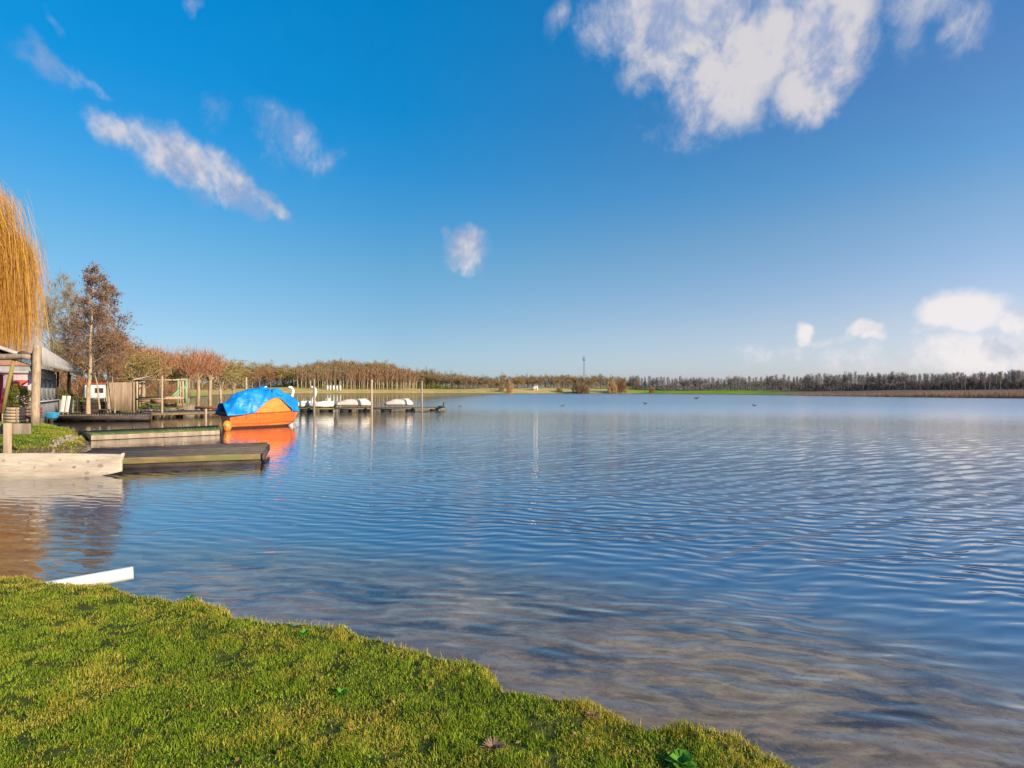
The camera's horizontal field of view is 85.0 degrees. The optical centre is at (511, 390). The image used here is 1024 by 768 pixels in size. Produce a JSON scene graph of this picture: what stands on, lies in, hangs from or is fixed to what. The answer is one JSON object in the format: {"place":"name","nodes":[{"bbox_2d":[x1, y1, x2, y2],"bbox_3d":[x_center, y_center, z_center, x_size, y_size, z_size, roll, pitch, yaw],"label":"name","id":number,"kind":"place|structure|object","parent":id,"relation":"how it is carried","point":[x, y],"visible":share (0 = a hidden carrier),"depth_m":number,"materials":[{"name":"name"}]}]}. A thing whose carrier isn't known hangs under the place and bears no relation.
{"place":"outdoors","nodes":[
{"label":"outdoors","id":0,"kind":"place"},
{"bbox_2d":[0,575,793,767],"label":"grass","id":1,"kind":"structure","parent":0,"point":[108,705],"depth_m":2.82,"materials":[{"name":"plant"}]},
{"bbox_2d":[0,377,1023,767],"bbox_3d":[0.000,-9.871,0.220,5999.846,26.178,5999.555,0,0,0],"label":"ground","id":2,"kind":"structure","parent":0,"point":[780,649],"depth_m":5.48,"materials":[{"name":"soil"}]},
{"bbox_2d":[0,374,3,420],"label":"maroon pillar","id":3,"kind":"structure","parent":2,"relation":"on","point":[1,388],"depth_m":28.59,"materials":[{"name":"paint"}]},
{"bbox_2d":[0,423,30,452],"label":"sign post","id":4,"kind":"object","parent":2,"relation":"on","point":[7,430],"visible":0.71,"depth_m":15.81,"materials":[{"name":"brown wood"}]},
{"bbox_2d":[1,407,30,422],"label":"planter crate","id":5,"kind":"object","parent":2,"relation":"on","point":[12,413],"visible":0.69,"depth_m":27.97,"materials":[{"name":"brown wood"}]},
{"bbox_2d":[7,383,30,406],"bbox_3d":[-24.921,0.269,28.284,1.281,1.372,1.210,0,0,0],"label":"shrub","id":6,"kind":"object","parent":5,"relation":"on","point":[19,402],"visible":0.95,"depth_m":28.16,"materials":[{"name":"green plant"}]},
{"bbox_2d":[0,344,41,425],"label":"timber gateway","id":7,"kind":"object","parent":2,"relation":"on","point":[34,356],"visible":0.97,"depth_m":26.67,"materials":[{"name":"brown wood"}]},
{"bbox_2d":[0,371,42,422],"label":"snack kiosk","id":8,"kind":"object","parent":2,"relation":"on","point":[22,378],"visible":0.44,"depth_m":29.90,"materials":[{"name":"red paint"}]},
{"bbox_2d":[0,177,54,373],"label":"weeping willow","id":9,"kind":"object","parent":2,"relation":"on","point":[17,259],"visible":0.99,"depth_m":32.91,"materials":[{"name":"yellow plant"}]},
{"bbox_2d":[0,346,82,421],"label":"beach pavilion","id":10,"kind":"structure","parent":2,"relation":"on","point":[49,402],"depth_m":34.98,"materials":[{"name":"white glass"}]},
{"bbox_2d":[42,378,46,399],"bbox_3d":[-29.631,-0.124,35.410,0.060,1.390,2.041,0,0,-34],"label":"window","id":11,"kind":"structure","parent":10,"relation":"in","point":[44,380],"depth_m":35.53,"materials":[{"name":"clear glass"}]},
{"bbox_2d":[47,378,50,399],"bbox_3d":[-30.779,-0.124,37.134,0.060,1.390,2.041,0,0,-34],"label":"window","id":12,"kind":"structure","parent":10,"relation":"in","point":[49,380],"depth_m":37.09,"materials":[{"name":"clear glass"}]},
{"bbox_2d":[51,379,54,398],"bbox_3d":[-31.924,-0.124,38.859,0.060,1.390,2.041,0,0,-34],"label":"window","id":13,"kind":"structure","parent":10,"relation":"in","point":[52,380],"depth_m":38.83,"materials":[{"name":"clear glass"}]},
{"bbox_2d":[45,411,60,421],"bbox_3d":[-28.847,1.526,34.978,0.768,0.951,0.556,0,0,0],"label":"garden cart","id":14,"kind":"object","parent":2,"relation":"on","point":[50,416],"visible":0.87,"depth_m":34.80,"materials":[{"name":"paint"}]},
{"bbox_2d":[19,296,89,379],"bbox_3d":[-42.675,-3.766,51.448,6.908,11.135,5.934,0,0,0],"label":"bare tree","id":15,"kind":"object","parent":2,"relation":"on","point":[55,332],"visible":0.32,"depth_m":51.82,"materials":[{"name":"brown plant"}]},
{"bbox_2d":[28,337,86,395],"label":"woodland tree","id":16,"kind":"object","parent":2,"relation":"on","point":[60,355],"visible":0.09,"depth_m":93.42,"materials":[{"name":"brown plant"}]},
{"bbox_2d":[60,396,65,413],"bbox_3d":[-30.529,1.206,38.021,0.331,1.788,0.178,0,0,0],"label":"display board","id":17,"kind":"object","parent":2,"relation":"on","point":[62,403],"visible":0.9,"depth_m":37.98,"materials":[{"name":"white paint"}]},
{"bbox_2d":[32,268,94,392],"bbox_3d":[-37.556,-4.338,46.965,5.926,12.305,5.675,0,0,0],"label":"bare tree","id":18,"kind":"object","parent":2,"relation":"on","point":[63,292],"visible":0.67,"depth_m":46.74,"materials":[{"name":"brown plant"}]},
{"bbox_2d":[55,391,75,412],"bbox_3d":[-32.919,0.835,41.011,1.763,1.711,0.821,0,0,0],"label":"shrub","id":19,"kind":"object","parent":2,"relation":"on","point":[71,407],"visible":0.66,"depth_m":40.88,"materials":[{"name":"green plant"}]},
{"bbox_2d":[49,434,81,452],"bbox_3d":[-15.683,1.785,19.646,0.499,0.346,5.750,0,0,-28],"label":"shore rubble","id":20,"kind":"object","parent":2,"relation":"on","point":[69,437],"visible":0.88,"depth_m":19.16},
{"bbox_2d":[65,396,70,413],"bbox_3d":[-30.202,1.220,38.021,0.331,1.788,0.178,0,0,0],"label":"display board","id":21,"kind":"object","parent":2,"relation":"on","point":[67,404],"visible":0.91,"depth_m":37.98,"materials":[{"name":"white paint"}]},
{"bbox_2d":[45,342,111,397],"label":"woodland tree","id":22,"kind":"object","parent":2,"relation":"on","point":[82,369],"visible":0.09,"depth_m":84.42,"materials":[{"name":"brown plant"}]},
{"bbox_2d":[43,261,128,413],"bbox_3d":[-28.804,-3.245,38.495,6.506,11.561,4.732,0,0,35],"label":"alder tree","id":23,"kind":"object","parent":2,"relation":"on","point":[89,279],"visible":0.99,"depth_m":38.27,"materials":[{"name":"brown plant"}]},
{"bbox_2d":[50,305,122,412],"bbox_3d":[-31.083,-1.960,40.952,4.545,8.996,4.164,0,0,0],"label":"birch tree","id":24,"kind":"object","parent":2,"relation":"on","point":[87,315],"visible":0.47,"depth_m":41.28,"materials":[{"name":"brown plant"}]},
{"bbox_2d":[46,567,133,585],"bbox_3d":[-4.122,1.793,5.160,1.041,0.163,0.124,0,0,-34],"label":"drain pipe","id":25,"kind":"object","parent":2,"relation":"in","point":[118,575],"visible":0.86,"depth_m":5.28,"materials":[{"name":"white paint"}]},
{"bbox_2d":[0,404,181,452],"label":"meadow grass","id":26,"kind":"structure","parent":2,"relation":"on","point":[61,431],"depth_m":19.85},
{"bbox_2d":[76,400,106,412],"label":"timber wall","id":27,"kind":"structure","parent":2,"relation":"on","point":[78,404],"depth_m":43.91,"materials":[{"name":"brown wood"}]},
{"bbox_2d":[82,383,105,401],"bbox_3d":[-42.614,0.282,58.000,2.600,2.247,1.900,0,0,-9],"label":"caravan","id":28,"kind":"object","parent":2,"relation":"on","point":[102,391],"visible":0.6,"depth_m":57.16,"materials":[{"name":"white paint"}]},
{"bbox_2d":[61,336,130,382],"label":"woodland tree","id":29,"kind":"object","parent":2,"relation":"on","point":[82,361],"visible":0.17,"depth_m":76.70,"materials":[{"name":"brown plant"}]},
{"bbox_2d":[80,409,113,412],"bbox_3d":[-30.437,1.740,41.000,1.900,0.797,1.760,0,0,0],"label":"picnic table","id":30,"kind":"object","parent":2,"relation":"on","point":[98,409],"visible":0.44,"depth_m":40.66,"materials":[{"name":"brown wood"}]},
{"bbox_2d":[58,271,144,412],"bbox_3d":[-31.168,-3.429,43.123,5.827,11.814,5.533,0,0,33],"label":"alder tree","id":31,"kind":"object","parent":2,"relation":"on","point":[105,285],"visible":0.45,"depth_m":42.90,"materials":[{"name":"brown plant"}]},
{"bbox_2d":[92,329,134,412],"bbox_3d":[-30.323,-1.270,42.292,4.217,7.715,3.094,0,0,32],"label":"birch tree","id":32,"kind":"object","parent":2,"relation":"on","point":[117,362],"visible":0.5,"depth_m":42.32,"materials":[{"name":"brown plant"}]},
{"bbox_2d":[50,364,184,402],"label":"undergrowth","id":33,"kind":"object","parent":2,"relation":"on","point":[170,390],"visible":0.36,"depth_m":76.60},
{"bbox_2d":[103,382,134,412],"bbox_3d":[-30.937,0.591,44.005,2.483,2.575,0.150,0,0,0],"label":"slatted screen","id":34,"kind":"object","parent":2,"relation":"on","point":[125,395],"visible":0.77,"depth_m":43.98,"materials":[{"name":"brown wood"}]},
{"bbox_2d":[101,336,146,379],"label":"woodland tree","id":35,"kind":"object","parent":2,"relation":"on","point":[134,349],"visible":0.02,"depth_m":90.80,"materials":[{"name":"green plant"}]},
{"bbox_2d":[99,336,155,386],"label":"woodland tree","id":36,"kind":"object","parent":2,"relation":"on","point":[135,351],"visible":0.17,"depth_m":71.17,"materials":[{"name":"brown plant"}]},
{"bbox_2d":[135,399,149,408],"bbox_3d":[-31.992,1.143,48.338,1.100,0.982,0.417,0,0,-11],"label":"bench","id":37,"kind":"object","parent":2,"relation":"on","point":[147,404],"visible":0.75,"depth_m":48.37,"materials":[{"name":"brown wood"}]},
{"bbox_2d":[117,349,176,402],"bbox_3d":[-39.588,-1.649,60.045,5.359,6.560,5.353,0,0,-13],"label":"woodland tree","id":38,"kind":"object","parent":2,"relation":"on","point":[140,369],"visible":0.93,"depth_m":59.77,"materials":[{"name":"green plant"}]},
{"bbox_2d":[148,400,160,408],"bbox_3d":[-30.917,1.253,48.338,1.100,0.982,0.417,0,0,11],"label":"bench","id":39,"kind":"object","parent":2,"relation":"on","point":[154,401],"visible":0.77,"depth_m":48.40,"materials":[{"name":"brown wood"}]},
{"bbox_2d":[133,375,184,409],"bbox_3d":[-30.687,0.075,48.753,5.912,3.022,3.124,0,0,0],"label":"timber pergola","id":40,"kind":"object","parent":2,"relation":"on","point":[148,398],"visible":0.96,"depth_m":47.45,"materials":[{"name":"brown wood"}]},
{"bbox_2d":[137,409,183,412],"bbox_3d":[-29.494,1.820,46.925,3.893,0.558,0.761,0,0,0],"label":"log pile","id":41,"kind":"object","parent":2,"relation":"on","point":[138,411],"visible":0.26,"depth_m":46.66,"materials":[{"name":"wood"}]},
{"bbox_2d":[134,342,188,403],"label":"pollard tree","id":42,"kind":"object","parent":2,"relation":"on","point":[169,363],"visible":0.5,"depth_m":65.88,"materials":[{"name":"brown plant"}]},
{"bbox_2d":[170,403,185,408],"bbox_3d":[-28.908,1.565,48.337,1.100,0.982,0.417,0,0,-16],"label":"bench","id":43,"kind":"object","parent":2,"relation":"on","point":[176,404],"visible":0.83,"depth_m":48.40,"materials":[{"name":"brown wood"}]},
{"bbox_2d":[172,378,189,403],"bbox_3d":[-32.709,0.102,55.541,1.388,2.733,3.810,0,0,-23],"label":"climbing frame","id":44,"kind":"object","parent":2,"relation":"on","point":[186,388],"visible":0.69,"depth_m":54.97,"materials":[{"name":"green paint"}]},
{"bbox_2d":[161,355,203,396],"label":"woodland tree","id":45,"kind":"object","parent":2,"relation":"on","point":[174,373],"visible":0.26,"depth_m":91.61,"materials":[{"name":"brown plant"}]},
{"bbox_2d":[182,404,194,409],"bbox_3d":[-28.670,1.685,49.500,0.820,0.960,0.770,0,0,0],"label":"utility box","id":46,"kind":"object","parent":2,"relation":"on","point":[190,407],"visible":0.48,"depth_m":49.19,"materials":[{"name":"grey wood"}]},
{"bbox_2d":[167,351,213,402],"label":"pollard tree","id":47,"kind":"object","parent":2,"relation":"on","point":[191,370],"visible":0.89,"depth_m":87.69,"materials":[{"name":"brown plant"}]},
{"bbox_2d":[178,343,218,401],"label":"pollard tree","id":48,"kind":"object","parent":2,"relation":"on","point":[208,362],"visible":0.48,"depth_m":95.75,"materials":[{"name":"brown plant"}]},
{"bbox_2d":[200,351,235,400],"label":"pollard tree","id":49,"kind":"object","parent":2,"relation":"on","point":[211,372],"visible":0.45,"depth_m":103.82,"materials":[{"name":"brown plant"}]},
{"bbox_2d":[196,357,241,399],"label":"woodland tree","id":50,"kind":"object","parent":2,"relation":"on","point":[221,379],"visible":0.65,"depth_m":119.65,"materials":[{"name":"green plant"}]},
{"bbox_2d":[212,360,257,394],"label":"woodland tree","id":51,"kind":"object","parent":2,"relation":"on","point":[233,384],"visible":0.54,"depth_m":149.91,"materials":[{"name":"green plant"}]},
{"bbox_2d":[246,369,259,388],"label":"woodland tree","id":52,"kind":"object","parent":2,"relation":"on","point":[251,376],"visible":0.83,"depth_m":416.86,"materials":[{"name":"brown plant"}]},
{"bbox_2d":[252,367,266,386],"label":"woodland tree","id":53,"kind":"object","parent":2,"relation":"on","point":[260,374],"visible":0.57,"depth_m":441.37,"materials":[{"name":"brown plant"}]},
{"bbox_2d":[254,365,269,385],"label":"woodland tree","id":54,"kind":"object","parent":2,"relation":"on","point":[266,370],"visible":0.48,"depth_m":448.69,"materials":[{"name":"brown plant"}]},
{"bbox_2d":[264,370,277,387],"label":"woodland tree","id":55,"kind":"object","parent":2,"relation":"on","point":[270,377],"visible":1,"depth_m":441.51,"materials":[{"name":"brown plant"}]},
{"bbox_2d":[274,366,289,386],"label":"woodland tree","id":56,"kind":"object","parent":2,"relation":"on","point":[281,373],"visible":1,"depth_m":445.12,"materials":[{"name":"brown plant"}]},
{"bbox_2d":[287,367,299,386],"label":"woodland tree","id":57,"kind":"object","parent":2,"relation":"on","point":[293,373],"visible":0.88,"depth_m":448.06,"materials":[{"name":"brown plant"}]},
{"bbox_2d":[298,629,309,636],"bbox_3d":[-1.365,1.592,3.663,0.072,0.047,0.077,0,0,31],"label":"weed plant","id":58,"kind":"object","parent":2,"relation":"on","point":[304,632],"visible":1,"depth_m":3.67,"materials":[{"name":"green plant"}]},
{"bbox_2d":[333,688,349,700],"bbox_3d":[-0.887,1.575,2.907,0.092,0.051,0.089,0,0,-35],"label":"weed plant","id":59,"kind":"object","parent":2,"relation":"on","point":[341,693],"visible":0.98,"depth_m":2.90,"materials":[{"name":"green plant"}]},
{"bbox_2d":[337,362,353,385],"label":"woodland tree","id":60,"kind":"object","parent":2,"relation":"on","point":[346,370],"visible":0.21,"depth_m":467.34,"materials":[{"name":"brown plant"}]},
{"bbox_2d":[0,585,735,767],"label":"fallen leaves","id":61,"kind":"object","parent":2,"relation":"on","point":[394,702],"visible":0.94,"depth_m":2.83,"materials":[{"name":"brown plant"}]},
{"bbox_2d":[135,359,640,389],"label":"undergrowth","id":62,"kind":"object","parent":2,"relation":"on","point":[429,384],"visible":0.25,"depth_m":477.09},
{"bbox_2d":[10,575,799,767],"bbox_3d":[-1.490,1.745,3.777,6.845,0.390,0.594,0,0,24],"label":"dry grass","id":63,"kind":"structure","parent":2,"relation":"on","point":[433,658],"depth_m":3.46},
{"bbox_2d":[415,370,425,388],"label":"woodland tree","id":64,"kind":"object","parent":2,"relation":"on","point":[421,378],"visible":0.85,"depth_m":460.78,"materials":[{"name":"brown plant"}]},
{"bbox_2d":[429,372,442,388],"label":"woodland tree","id":65,"kind":"object","parent":2,"relation":"on","point":[435,378],"visible":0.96,"depth_m":456.67,"materials":[{"name":"brown plant"}]},
{"bbox_2d":[443,373,456,388],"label":"woodland tree","id":66,"kind":"object","parent":2,"relation":"on","point":[451,380],"visible":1,"depth_m":446.18,"materials":[{"name":"brown plant"}]},
{"bbox_2d":[458,375,468,384],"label":"woodland tree","id":67,"kind":"object","parent":2,"relation":"on","point":[462,380],"visible":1,"depth_m":441.75,"materials":[{"name":"brown plant"}]},
{"bbox_2d":[482,376,490,388],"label":"woodland tree","id":68,"kind":"object","parent":2,"relation":"on","point":[486,382],"visible":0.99,"depth_m":437.66,"materials":[{"name":"brown plant"}]},
{"bbox_2d":[480,736,505,751],"bbox_3d":[-0.078,1.580,2.497,0.110,0.029,0.104,0,0,40],"label":"withered plant","id":69,"kind":"object","parent":2,"relation":"on","point":[493,743],"visible":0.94,"depth_m":2.50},
{"bbox_2d":[505,380,514,392],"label":"shrub","id":70,"kind":"object","parent":2,"relation":"on","point":[509,387],"visible":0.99,"depth_m":404.40,"materials":[{"name":"brown plant"}]},
{"bbox_2d":[570,378,585,393],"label":"shrub","id":71,"kind":"object","parent":2,"relation":"on","point":[579,385],"visible":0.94,"depth_m":400.26,"materials":[{"name":"brown plant"}]},
{"bbox_2d":[576,381,590,393],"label":"shrub","id":72,"kind":"object","parent":2,"relation":"on","point":[585,388],"visible":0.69,"depth_m":401.97,"materials":[{"name":"brown plant"}]},
{"bbox_2d":[584,709,600,719],"bbox_3d":[0.397,1.589,2.755,0.084,0.022,0.092,0,0,0],"label":"withered plant","id":73,"kind":"object","parent":2,"relation":"on","point":[592,712],"visible":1,"depth_m":2.76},
{"bbox_2d":[606,378,618,393],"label":"shrub","id":74,"kind":"object","parent":2,"relation":"on","point":[612,387],"visible":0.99,"depth_m":402.01,"materials":[{"name":"brown plant"}]},
{"bbox_2d":[617,379,627,392],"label":"shrub","id":75,"kind":"object","parent":2,"relation":"on","point":[621,387],"visible":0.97,"depth_m":404.36,"materials":[{"name":"brown plant"}]},
{"bbox_2d":[665,748,696,767],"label":"weed plant","id":76,"kind":"object","parent":2,"relation":"on","point":[680,758],"visible":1,"depth_m":2.41,"materials":[{"name":"green plant"}]},
{"bbox_2d":[800,373,814,390],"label":"bare tree","id":77,"kind":"object","parent":2,"relation":"on","point":[808,381],"visible":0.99,"depth_m":282.88,"materials":[{"name":"grey plant"}]},
{"bbox_2d":[822,374,832,390],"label":"bare tree","id":78,"kind":"object","parent":2,"relation":"on","point":[829,378],"visible":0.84,"depth_m":278.40,"materials":[{"name":"grey plant"}]},
{"bbox_2d":[632,375,1023,390],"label":"undergrowth","id":79,"kind":"object","parent":2,"relation":"on","point":[930,386],"visible":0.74,"depth_m":260.65,"materials":[{"name":"plant"}]},
{"bbox_2d":[841,371,853,390],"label":"bare tree","id":80,"kind":"object","parent":2,"relation":"on","point":[847,377],"visible":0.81,"depth_m":264.50,"materials":[{"name":"grey plant"}]},
{"bbox_2d":[867,374,885,387],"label":"bare tree","id":81,"kind":"object","parent":2,"relation":"on","point":[872,379],"visible":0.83,"depth_m":248.89,"materials":[{"name":"grey plant"}]},
{"bbox_2d":[887,372,902,389],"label":"bare tree","id":82,"kind":"object","parent":2,"relation":"on","point":[895,378],"visible":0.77,"depth_m":239.41,"materials":[{"name":"grey plant"}]},
{"bbox_2d":[898,372,910,389],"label":"bare tree","id":83,"kind":"object","parent":2,"relation":"on","point":[904,378],"visible":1,"depth_m":226.49,"materials":[{"name":"grey plant"}]},
{"bbox_2d":[794,390,1023,397],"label":"reeds","id":84,"kind":"object","parent":2,"relation":"on","point":[1013,394],"visible":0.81,"depth_m":163.14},
{"bbox_2d":[962,375,977,389],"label":"bare tree","id":85,"kind":"object","parent":2,"relation":"on","point":[970,379],"visible":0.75,"depth_m":215.32,"materials":[{"name":"grey plant"}]},
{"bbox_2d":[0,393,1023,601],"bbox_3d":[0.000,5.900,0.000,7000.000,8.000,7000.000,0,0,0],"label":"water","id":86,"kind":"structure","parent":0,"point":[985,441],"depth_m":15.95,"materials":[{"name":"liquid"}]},
{"bbox_2d":[0,453,124,475],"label":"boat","id":87,"kind":"object","parent":86,"relation":"in","point":[47,464],"visible":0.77,"depth_m":12.55,"materials":[{"name":"wood"}]},
{"bbox_2d":[54,413,150,420],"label":"wooden jetty","id":88,"kind":"object","parent":86,"relation":"in","point":[106,416],"visible":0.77,"depth_m":35.54,"materials":[{"name":"brown wood"}]},
{"bbox_2d":[78,425,221,439],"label":"mossy jetty","id":89,"kind":"object","parent":86,"relation":"in","point":[150,432],"visible":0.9,"depth_m":23.37,"materials":[{"name":"grey wood"}]},
{"bbox_2d":[161,376,162,416],"bbox_3d":[-25.664,1.043,41.004,0.148,4.317,0.144,0,0,0],"label":"mooring post","id":90,"kind":"object","parent":86,"relation":"in","point":[161,395],"visible":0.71,"depth_m":40.96,"materials":[{"name":"brown wood"}]},
{"bbox_2d":[83,442,269,500],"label":"wooden jetty","id":91,"kind":"object","parent":86,"relation":"in","point":[188,455],"visible":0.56,"depth_m":14.50,"materials":[{"name":"brown wood"}]},
{"bbox_2d":[140,410,215,416],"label":"wooden jetty","id":92,"kind":"object","parent":86,"relation":"in","point":[175,412],"visible":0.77,"depth_m":41.99,"materials":[{"name":"brown wood"}]},
{"bbox_2d":[195,406,216,409],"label":"wooden jetty","id":93,"kind":"object","parent":86,"relation":"in","point":[205,407],"visible":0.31,"depth_m":53.44,"materials":[{"name":"brown wood"}]},
{"bbox_2d":[222,419,231,430],"bbox_3d":[-13.595,1.645,26.652,0.410,0.610,0.422,0,0,0],"label":"mooring buoy","id":94,"kind":"object","parent":86,"relation":"on","point":[226,425],"visible":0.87,"depth_m":26.52,"materials":[{"name":"plastic"}]},
{"bbox_2d":[215,386,298,427],"bbox_3d":[-13.405,0.910,29.864,1.875,2.328,4.102,0,0,43],"label":"covered boat","id":95,"kind":"object","parent":86,"relation":"on","point":[262,406],"visible":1,"depth_m":29.19,"materials":[{"name":"orange paint"}]},
{"bbox_2d":[313,379,314,411],"bbox_3d":[-18.263,1.203,51.601,0.209,4.613,0.222,0,0,0],"label":"mooring post","id":96,"kind":"object","parent":86,"relation":"in","point":[313,395],"visible":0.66,"depth_m":51.52,"materials":[{"name":"grey wood"}]},
{"bbox_2d":[299,407,336,410],"bbox_3d":[-18.596,1.786,53.293,3.567,0.378,2.310,0,0,-6],"label":"floating pontoon","id":97,"kind":"object","parent":86,"relation":"on","point":[311,409],"visible":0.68,"depth_m":52.23,"materials":[{"name":"brown wood"}]},
{"bbox_2d":[285,386,310,406],"bbox_3d":[-20.489,0.546,53.593,2.416,2.064,1.385,0,0,-12],"label":"swan boat","id":98,"kind":"object","parent":97,"relation":"on","point":[303,403],"visible":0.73,"depth_m":53.34,"materials":[{"name":"white plastic"}]},
{"bbox_2d":[308,386,333,407],"bbox_3d":[-18.102,0.546,52.898,2.416,2.064,1.385,0,0,-4],"label":"swan boat","id":99,"kind":"object","parent":97,"relation":"on","point":[323,404],"visible":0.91,"depth_m":52.56,"materials":[{"name":"white plastic"}]},
{"bbox_2d":[334,407,374,410],"bbox_3d":[-15.022,1.781,53.492,3.410,0.388,2.310,0,0,-7],"label":"floating pontoon","id":100,"kind":"object","parent":86,"relation":"on","point":[351,408],"visible":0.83,"depth_m":52.53,"materials":[{"name":"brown wood"}]},
{"bbox_2d":[334,399,370,405],"bbox_3d":[-15.235,1.077,53.700,3.445,0.680,1.457,0,0,0],"label":"rowing boat","id":101,"kind":"object","parent":100,"relation":"on","point":[355,402],"visible":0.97,"depth_m":53.14,"materials":[{"name":"white plastic"}]},
{"bbox_2d":[371,380,372,410],"bbox_3d":[-13.020,1.249,51.907,0.206,4.617,0.217,0,0,0],"label":"mooring post","id":102,"kind":"object","parent":86,"relation":"in","point":[371,395],"visible":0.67,"depth_m":51.83,"materials":[{"name":"brown wood"}]},
{"bbox_2d":[373,407,445,410],"bbox_3d":[-9.874,1.790,54.292,6.854,0.369,2.310,0,0,-7],"label":"floating pontoon","id":103,"kind":"object","parent":86,"relation":"on","point":[407,408],"visible":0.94,"depth_m":53.42,"materials":[{"name":"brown wood"}]},
{"bbox_2d":[384,399,412,404],"bbox_3d":[-11.034,1.066,54.400,2.773,0.637,1.457,0,0,0],"label":"rowing boat","id":104,"kind":"object","parent":103,"relation":"on","point":[400,402],"visible":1,"depth_m":53.85,"materials":[{"name":"white plastic"}]},
{"bbox_2d":[421,381,422,410],"bbox_3d":[-8.452,1.287,52.399,0.192,4.415,0.196,0,0,0],"label":"mooring post","id":105,"kind":"object","parent":86,"relation":"in","point":[421,395],"visible":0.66,"depth_m":52.33,"materials":[{"name":"grey wood"}]},
{"bbox_2d":[0,0,1023,389],"label":"sky","id":106,"kind":"structure","parent":0,"point":[721,189],"materials":[{"name":"blue"}]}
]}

